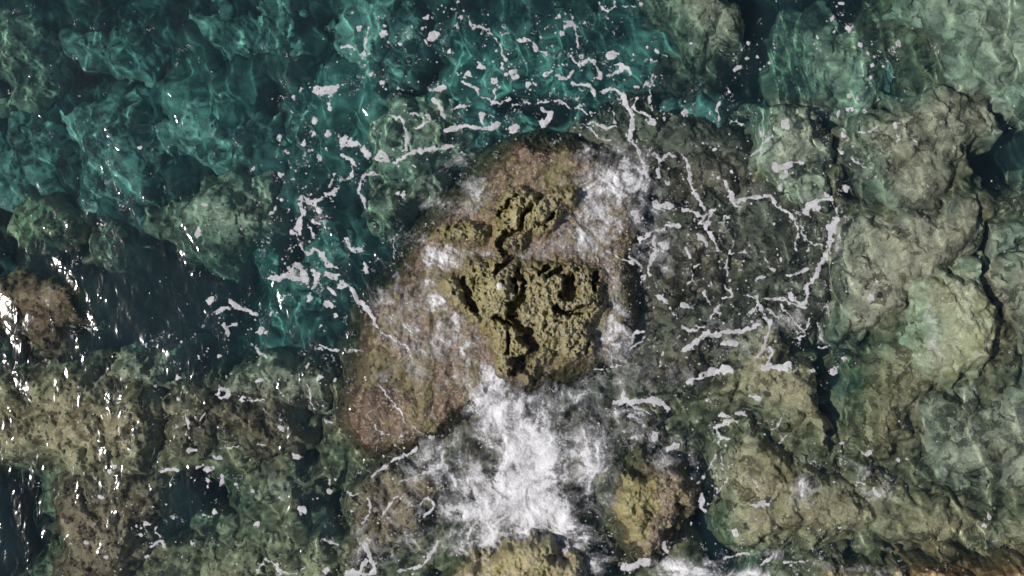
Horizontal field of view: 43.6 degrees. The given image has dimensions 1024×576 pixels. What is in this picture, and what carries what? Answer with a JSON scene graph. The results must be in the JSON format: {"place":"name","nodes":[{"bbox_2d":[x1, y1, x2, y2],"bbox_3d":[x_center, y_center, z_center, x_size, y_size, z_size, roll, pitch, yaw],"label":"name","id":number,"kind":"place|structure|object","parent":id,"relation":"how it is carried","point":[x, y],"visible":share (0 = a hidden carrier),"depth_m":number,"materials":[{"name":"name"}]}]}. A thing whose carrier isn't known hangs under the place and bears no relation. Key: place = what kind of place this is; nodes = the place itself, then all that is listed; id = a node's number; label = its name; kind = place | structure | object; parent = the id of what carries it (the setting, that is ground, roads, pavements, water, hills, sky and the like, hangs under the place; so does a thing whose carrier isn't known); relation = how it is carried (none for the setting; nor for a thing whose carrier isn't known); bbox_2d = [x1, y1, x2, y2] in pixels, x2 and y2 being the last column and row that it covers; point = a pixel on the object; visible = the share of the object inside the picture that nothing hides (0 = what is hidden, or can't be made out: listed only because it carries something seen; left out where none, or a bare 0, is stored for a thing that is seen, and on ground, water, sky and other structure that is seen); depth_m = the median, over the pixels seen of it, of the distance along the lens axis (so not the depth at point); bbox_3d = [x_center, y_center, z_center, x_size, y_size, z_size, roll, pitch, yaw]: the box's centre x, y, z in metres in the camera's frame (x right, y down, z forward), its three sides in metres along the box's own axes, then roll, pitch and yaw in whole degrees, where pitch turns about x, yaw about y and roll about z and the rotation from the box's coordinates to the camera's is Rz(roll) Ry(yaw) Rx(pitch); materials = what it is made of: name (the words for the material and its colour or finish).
{"place":"outdoors","nodes":[
{"label":"outdoors","id":0,"kind":"place"},
{"bbox_2d":[0,0,1023,575],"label":"sea water","id":1,"kind":"structure","parent":0,"point":[196,86],"depth_m":20.00,"materials":[{"name":"teal liquid"}]},
{"bbox_2d":[8,1,1019,575],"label":"sea foam","id":2,"kind":"object","parent":1,"relation":"on","point":[382,155],"visible":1,"depth_m":19.99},
{"bbox_2d":[362,148,934,575],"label":"whitewater","id":3,"kind":"structure","parent":1,"relation":"on","point":[544,455],"depth_m":19.94,"materials":[{"name":"white liquid"}]},
{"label":"seabed","id":4,"kind":"structure","parent":0,"visible":0},
{"bbox_2d":[350,146,631,446],"bbox_3d":[-0.487,0.009,21.238,6.667,3.725,4.706,-24,90,0],"label":"sea rock","id":5,"kind":"object","parent":4,"relation":"on","point":[536,188],"visible":0.61,"depth_m":19.93,"materials":[{"name":"brown stone"}]},
{"bbox_2d":[496,282,502,290],"bbox_3d":[-0.191,-0.024,19.481,0.109,0.081,0.138,0,90,0],"label":"pebble","id":6,"kind":"object","parent":5,"relation":"on","point":[499,285],"visible":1,"depth_m":19.45,"materials":[{"name":"white stone"}]},
{"bbox_2d":[559,200,584,231],"bbox_3d":[0.934,-1.110,19.798,0.031,0.224,0.629,-38,90,0],"label":"twig","id":7,"kind":"object","parent":5,"relation":"on","point":[571,215],"visible":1,"depth_m":19.87,"materials":[{"name":"wood"}]},
{"bbox_2d":[454,528,586,575],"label":"sea rock","id":8,"kind":"object","parent":4,"relation":"on","point":[512,556],"visible":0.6,"depth_m":19.66,"materials":[{"name":"beige stone"}]},
{"bbox_2d":[612,468,698,557],"bbox_3d":[1.996,3.448,21.350,1.955,3.501,2.192,37,90,0],"label":"sea rock","id":9,"kind":"object","parent":4,"relation":"on","point":[639,504],"visible":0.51,"depth_m":19.77,"materials":[{"name":"brown stone"}]},
{"bbox_2d":[827,569,902,575],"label":"rock ledge","id":10,"kind":"object","parent":4,"relation":"on","point":[831,572],"visible":0.13,"depth_m":19.96,"materials":[{"name":"brown stone"}]},
{"bbox_2d":[922,570,1023,575],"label":"rock ledge","id":11,"kind":"object","parent":4,"relation":"on","point":[931,573],"visible":0.09,"depth_m":19.95,"materials":[{"name":"brown stone"}]}
]}

